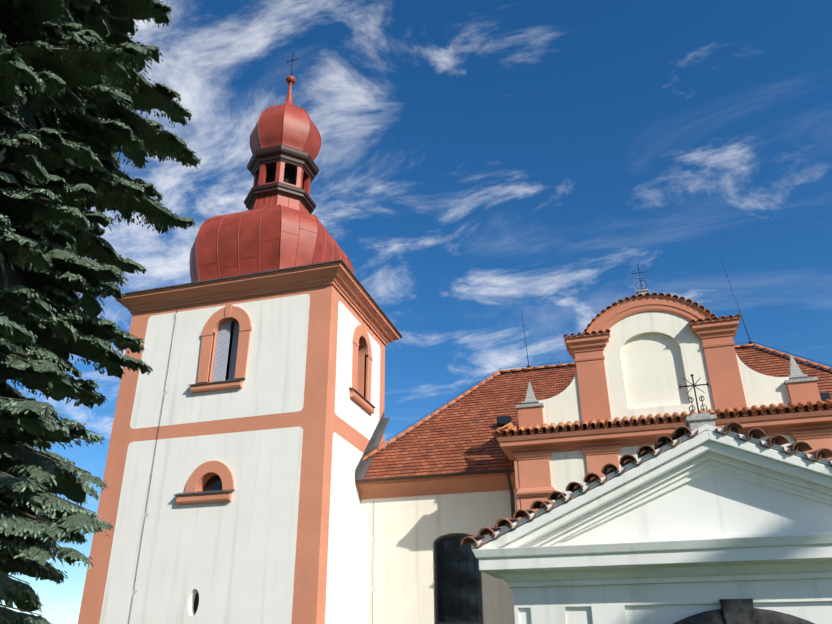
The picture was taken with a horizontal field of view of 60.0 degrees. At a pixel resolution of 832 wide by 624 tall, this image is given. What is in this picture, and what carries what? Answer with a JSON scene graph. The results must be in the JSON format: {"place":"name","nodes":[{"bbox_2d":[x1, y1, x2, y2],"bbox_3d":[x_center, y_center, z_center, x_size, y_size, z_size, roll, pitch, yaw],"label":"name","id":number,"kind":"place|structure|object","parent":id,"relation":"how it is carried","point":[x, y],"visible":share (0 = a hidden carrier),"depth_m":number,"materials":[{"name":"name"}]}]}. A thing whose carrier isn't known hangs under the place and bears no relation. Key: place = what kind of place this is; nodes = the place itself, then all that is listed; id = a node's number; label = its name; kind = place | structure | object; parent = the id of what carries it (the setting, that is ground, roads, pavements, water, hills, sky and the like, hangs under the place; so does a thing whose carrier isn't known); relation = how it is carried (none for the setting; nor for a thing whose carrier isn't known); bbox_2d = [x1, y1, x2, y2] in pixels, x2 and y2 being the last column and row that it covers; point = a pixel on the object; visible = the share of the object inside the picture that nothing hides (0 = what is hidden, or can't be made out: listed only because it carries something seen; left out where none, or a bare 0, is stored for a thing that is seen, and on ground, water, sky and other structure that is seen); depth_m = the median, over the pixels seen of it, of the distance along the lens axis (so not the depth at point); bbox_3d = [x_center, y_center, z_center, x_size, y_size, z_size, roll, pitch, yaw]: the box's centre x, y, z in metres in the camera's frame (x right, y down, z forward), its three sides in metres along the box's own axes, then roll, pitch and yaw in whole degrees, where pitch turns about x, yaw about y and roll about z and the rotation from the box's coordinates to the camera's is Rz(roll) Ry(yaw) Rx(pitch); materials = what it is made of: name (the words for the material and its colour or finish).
{"place":"outdoors","nodes":[
{"label":"outdoors","id":0,"kind":"place"},
{"bbox_2d":[174,378,375,495],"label":"window sills","id":1,"kind":"structure","parent":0,"point":[204,492],"depth_m":18.40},
{"bbox_2d":[0,0,831,623],"label":"sky","id":2,"kind":"structure","parent":0,"point":[484,166],"materials":[{"name":"blue"}]},
{"bbox_2d":[357,490,517,623],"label":"nave walls","id":3,"kind":"structure","parent":0,"point":[396,569],"depth_m":18.82,"materials":[{"name":"beige paint"}]},
{"bbox_2d":[372,515,375,623],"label":"lightning conductor cable","id":4,"kind":"object","parent":3,"relation":"attached to","point":[373,590],"visible":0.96,"depth_m":18.66,"materials":[{"name":"black metal"}]},
{"bbox_2d":[356,472,515,499],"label":"cornice","id":5,"kind":"structure","parent":3,"relation":"attached to","point":[439,485],"depth_m":19.26,"materials":[{"name":"orange paint"}]},
{"bbox_2d":[355,468,514,517],"bbox_3d":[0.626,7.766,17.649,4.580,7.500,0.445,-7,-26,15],"label":"rain gutter","id":6,"kind":"object","parent":5,"relation":"attached to","point":[507,471],"visible":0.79,"depth_m":18.90,"materials":[{"name":"brown metal"}]},
{"bbox_2d":[434,533,483,623],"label":"window frame","id":7,"kind":"object","parent":3,"relation":"in","point":[436,585],"visible":0.7,"depth_m":18.35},
{"bbox_2d":[437,536,480,621],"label":"window panes","id":8,"kind":"structure","parent":7,"relation":"in","point":[443,583],"depth_m":18.42,"materials":[{"name":"black glass"}]},
{"bbox_2d":[437,536,481,621],"bbox_3d":[1.127,6.827,18.481,1.600,2.500,0.020,-7,-26,15],"label":"window grille","id":9,"kind":"object","parent":7,"relation":"in","point":[465,605],"visible":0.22,"depth_m":18.43,"materials":[{"name":"black metal"}]},
{"bbox_2d":[357,348,831,479],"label":"nave roof tiles","id":10,"kind":"object","parent":3,"relation":"on","point":[456,436],"visible":0.29,"depth_m":20.97,"materials":[{"name":"brown tile"}]},
{"bbox_2d":[355,412,389,479],"bbox_3d":[-1.206,3.832,21.244,0.275,2.690,2.440,-7,-26,15],"label":"roof flashing","id":11,"kind":"object","parent":10,"relation":"on","point":[362,468],"visible":0.92,"depth_m":21.08,"materials":[{"name":"grey metal"}]},
{"bbox_2d":[497,415,511,426],"bbox_3d":[2.545,3.189,20.741,0.400,0.350,0.235,-7,-26,15],"label":"floodlight","id":12,"kind":"object","parent":10,"relation":"on","point":[503,420],"visible":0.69,"depth_m":20.67,"materials":[{"name":"black metal"}]},
{"bbox_2d":[363,343,831,460],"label":"ridge tiles","id":13,"kind":"object","parent":10,"relation":"on","point":[406,431],"visible":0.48,"depth_m":22.25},
{"bbox_2d":[366,257,829,453],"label":"lightning rods","id":14,"kind":"object","parent":3,"relation":"on","point":[750,342],"visible":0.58,"depth_m":22.78,"materials":[{"name":"black metal"}]},
{"bbox_2d":[820,392,830,401],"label":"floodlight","id":15,"kind":"object","parent":3,"relation":"on","point":[824,396],"visible":0.26,"depth_m":18.32,"materials":[{"name":"black metal"}]},
{"bbox_2d":[539,311,790,428],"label":"gable wall","id":16,"kind":"structure","parent":0,"point":[652,359],"depth_m":17.55,"materials":[{"name":"white paint"}]},
{"bbox_2d":[564,295,747,425],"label":"gable arch","id":17,"kind":"structure","parent":16,"relation":"attached to","point":[714,335],"depth_m":17.59,"materials":[{"name":"orange paint"}]},
{"bbox_2d":[563,292,740,336],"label":"roof tiles","id":18,"kind":"object","parent":17,"relation":"on","point":[655,293],"visible":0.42,"depth_m":18.04,"materials":[{"name":"brown tile"}]},
{"bbox_2d":[637,289,647,295],"bbox_3d":[5.870,-0.389,18.631,0.320,0.300,0.320,-7,-26,15],"label":"cross pedestal","id":19,"kind":"object","parent":18,"relation":"on","point":[643,291],"visible":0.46,"depth_m":18.57,"materials":[{"name":"beige stone"}]},
{"bbox_2d":[631,264,646,289],"bbox_3d":[5.866,-0.895,18.870,0.400,0.820,0.022,-7,-26,15],"label":"gable cross","id":20,"kind":"object","parent":19,"relation":"on","point":[640,278],"visible":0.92,"depth_m":18.85,"materials":[{"name":"black metal"}]},
{"bbox_2d":[513,578,831,623],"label":"gate wall","id":21,"kind":"structure","parent":0,"point":[810,600],"depth_m":8.73,"materials":[{"name":"white paint"}]},
{"bbox_2d":[460,421,831,547],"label":"roof tiles","id":22,"kind":"object","parent":21,"relation":"on","point":[681,431],"visible":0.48,"depth_m":9.22,"materials":[{"name":"brown ceramic"}]},
{"bbox_2d":[685,413,716,430],"bbox_3d":[3.837,1.576,9.676,0.380,0.380,0.380,-7,-26,15],"label":"cross pedestal","id":23,"kind":"object","parent":22,"relation":"on","point":[694,421],"visible":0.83,"depth_m":9.56,"materials":[{"name":"grey stone"}]},
{"bbox_2d":[679,374,708,412],"bbox_3d":[3.834,1.135,9.883,0.387,0.593,0.028,-7,-26,15],"label":"cross","id":24,"kind":"object","parent":23,"relation":"on","point":[694,386],"visible":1,"depth_m":9.88,"materials":[{"name":"black metal"}]},
{"bbox_2d":[472,534,831,588],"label":"pediment cornice","id":25,"kind":"structure","parent":21,"relation":"on","point":[755,558],"depth_m":8.64,"materials":[{"name":"white paint"}]},
{"bbox_2d":[477,430,831,548],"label":"gate pediment rakes","id":26,"kind":"object","parent":21,"relation":"on","point":[639,482],"visible":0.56,"depth_m":9.12,"materials":[{"name":"paint"}]},
{"bbox_2d":[471,424,831,549],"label":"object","id":27,"kind":"object","parent":26,"relation":"on","point":[612,475],"visible":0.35,"depth_m":9.17,"materials":[{"name":"white paint"}]},
{"bbox_2d":[550,463,831,545],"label":"pediment","id":28,"kind":"structure","parent":21,"relation":"on","point":[710,501],"depth_m":9.02,"materials":[{"name":"paint"}]},
{"bbox_2d":[673,598,814,623],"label":"door arch","id":29,"kind":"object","parent":21,"relation":"in","point":[738,611],"visible":0.98,"depth_m":8.36,"materials":[{"name":"grey stone"}]},
{"label":"ground","id":30,"kind":"structure","parent":0,"visible":0},
{"bbox_2d":[0,0,201,623],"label":"spruce tree","id":31,"kind":"object","parent":30,"relation":"on","point":[87,77],"depth_m":11.30,"materials":[{"name":"green plant"}]},
{"bbox_2d":[78,285,384,623],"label":"tower trim","id":32,"kind":"structure","parent":30,"relation":"on","point":[318,420],"depth_m":18.80,"materials":[{"name":"orange paint"}]},
{"bbox_2d":[129,308,177,620],"bbox_3d":[-6.927,5.457,18.427,0.141,12.450,0.016,-7,-26,15],"label":"lightning conductor cable","id":33,"kind":"object","parent":32,"relation":"attached to","point":[152,468],"visible":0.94,"depth_m":19.05,"materials":[{"name":"grey metal"}]},
{"bbox_2d":[188,589,197,615],"bbox_3d":[-5.295,6.996,17.344,0.296,0.616,0.224,-7,-26,15],"label":"window reveal","id":34,"kind":"object","parent":32,"relation":"attached to","point":[193,593],"visible":0.6,"depth_m":17.38,"materials":[{"name":"white paint"}]},
{"bbox_2d":[194,592,198,612],"bbox_3d":[-5.263,7.041,17.441,0.270,0.590,0.001,-7,-26,15],"label":"window opening","id":35,"kind":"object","parent":32,"relation":"attached to","point":[196,602],"visible":0.36,"depth_m":17.46,"materials":[{"name":"black"}]},
{"bbox_2d":[99,427,302,623],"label":"tower wall","id":36,"kind":"structure","parent":32,"relation":"attached to","point":[232,561],"depth_m":17.88,"materials":[{"name":"white paint"}]},
{"bbox_2d":[203,475,221,490],"bbox_3d":[-5.169,4.441,18.705,0.900,0.600,0.020,-7,-26,15],"label":"window opening","id":37,"kind":"object","parent":32,"relation":"in","point":[214,482],"visible":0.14,"depth_m":18.71,"materials":[{"name":"black glass"}]},
{"bbox_2d":[176,304,251,504],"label":"window surrounds","id":38,"kind":"object","parent":32,"relation":"attached to","point":[221,469],"visible":0.94,"depth_m":19.55,"materials":[{"name":"orange paint"}]},
{"bbox_2d":[130,294,309,428],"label":"tower wall","id":39,"kind":"structure","parent":32,"relation":"attached to","point":[274,382],"depth_m":19.77,"materials":[{"name":"white paint"}]},
{"bbox_2d":[212,320,239,381],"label":"tower shutters","id":40,"kind":"object","parent":32,"relation":"attached to","point":[233,357],"visible":0.52,"depth_m":20.21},
{"bbox_2d":[213,320,230,381],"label":"window louvers","id":41,"kind":"object","parent":40,"relation":"attached to","point":[221,350],"visible":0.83,"depth_m":20.21,"materials":[{"name":"grey wood"}]},
{"bbox_2d":[225,331,232,379],"bbox_3d":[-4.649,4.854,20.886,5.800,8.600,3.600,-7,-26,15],"label":"window opening","id":42,"kind":"object","parent":32,"relation":"in","point":[229,356],"depth_m":20.72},
{"bbox_2d":[115,261,400,345],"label":"tower cornice","id":43,"kind":"structure","parent":32,"relation":"attached to","point":[339,277],"depth_m":20.67,"materials":[{"name":"orange paint"}]},
{"bbox_2d":[112,259,401,336],"bbox_3d":[-4.742,0.156,22.880,7.310,0.060,5.510,-7,-26,15],"label":"roof edge","id":44,"kind":"object","parent":43,"relation":"attached to","point":[361,285],"visible":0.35,"depth_m":20.58,"materials":[{"name":"brown metal"}]},
{"bbox_2d":[190,195,353,281],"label":"dome roof","id":45,"kind":"structure","parent":32,"relation":"on","point":[269,254],"depth_m":21.77,"materials":[{"name":"paint"}]},
{"bbox_2d":[189,194,353,282],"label":"roof seams","id":46,"kind":"object","parent":45,"relation":"attached to","point":[261,241],"visible":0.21,"depth_m":22.06,"materials":[{"name":"paint"}]},
{"bbox_2d":[244,144,318,213],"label":"lantern cornices","id":47,"kind":"object","parent":45,"relation":"on","point":[291,157],"visible":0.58,"depth_m":24.62,"materials":[{"name":"brown metal"}]},
{"bbox_2d":[253,161,310,195],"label":"lantern pillars","id":48,"kind":"structure","parent":47,"relation":"on","point":[260,179],"depth_m":24.61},
{"bbox_2d":[265,166,303,184],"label":"lantern openings","id":49,"kind":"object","parent":48,"relation":"in","point":[289,174],"visible":0.1,"depth_m":25.05,"materials":[{"name":"black"}]},
{"bbox_2d":[250,75,320,160],"bbox_3d":[-4.731,-7.127,26.566,2.375,4.023,2.375,-7,-26,15],"label":"onion dome","id":50,"kind":"object","parent":47,"relation":"on","point":[288,123],"visible":0.67,"depth_m":25.23,"materials":[{"name":"paint"}]},
{"bbox_2d":[287,52,298,74],"bbox_3d":[-4.749,-9.485,27.676,0.478,1.230,0.051,-7,-26,15],"label":"cross","id":51,"kind":"object","parent":50,"relation":"on","point":[292,60],"visible":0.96,"depth_m":27.73,"materials":[{"name":"black metal"}]},
{"bbox_2d":[325,432,362,623],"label":"tower wall","id":52,"kind":"structure","parent":32,"relation":"attached to","point":[342,571],"depth_m":18.43,"materials":[{"name":"white paint"}]},
{"bbox_2d":[335,301,380,439],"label":"tower wall","id":53,"kind":"structure","parent":32,"relation":"attached to","point":[351,412],"depth_m":20.44,"materials":[{"name":"white paint"}]},
{"bbox_2d":[349,324,373,413],"bbox_3d":[-1.570,1.552,21.343,0.150,2.540,1.720,-7,-26,15],"label":"window surround","id":54,"kind":"object","parent":32,"relation":"attached to","point":[362,333],"visible":0.94,"depth_m":21.23,"materials":[{"name":"orange paint"}]},
{"bbox_2d":[516,434,795,518],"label":"wall","id":55,"kind":"structure","parent":30,"relation":"on","point":[567,468],"depth_m":17.04,"materials":[{"name":"white paint"}]},
{"bbox_2d":[518,406,543,430],"bbox_3d":[2.929,2.767,18.077,0.600,0.560,0.770,-7,-26,15],"label":"pedestal","id":56,"kind":"object","parent":55,"relation":"on","point":[531,416],"visible":0.5,"depth_m":17.75,"materials":[{"name":"paint"}]},
{"bbox_2d":[516,382,543,410],"bbox_3d":[2.924,2.160,18.362,0.680,0.780,0.850,-7,-26,15],"label":"pinnacle","id":57,"kind":"object","parent":56,"relation":"on","point":[530,400],"visible":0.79,"depth_m":18.12,"materials":[{"name":"grey stone"}]},
{"bbox_2d":[496,406,831,461],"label":"cornice","id":58,"kind":"structure","parent":55,"relation":"on","point":[787,422],"depth_m":16.74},
{"bbox_2d":[492,399,831,443],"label":"roof tiles","id":59,"kind":"object","parent":58,"relation":"on","point":[508,429],"visible":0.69,"depth_m":16.66,"materials":[{"name":"brown tile"}]},
{"bbox_2d":[513,429,831,519],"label":"pilasters","id":60,"kind":"object","parent":55,"relation":"attached to","point":[534,476],"visible":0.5,"depth_m":16.99,"materials":[{"name":"orange paint"}]},
{"bbox_2d":[787,381,820,406],"bbox_3d":[8.841,1.993,16.531,0.600,0.560,0.770,-7,-26,15],"label":"pedestal","id":61,"kind":"object","parent":55,"relation":"on","point":[806,392],"visible":0.43,"depth_m":16.21,"materials":[{"name":"paint"}]},
{"bbox_2d":[784,356,817,384],"bbox_3d":[8.836,1.387,16.816,0.680,0.780,0.850,-7,-26,15],"label":"pinnacle","id":62,"kind":"object","parent":61,"relation":"on","point":[796,374],"visible":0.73,"depth_m":16.59,"materials":[{"name":"grey stone"}]}
]}

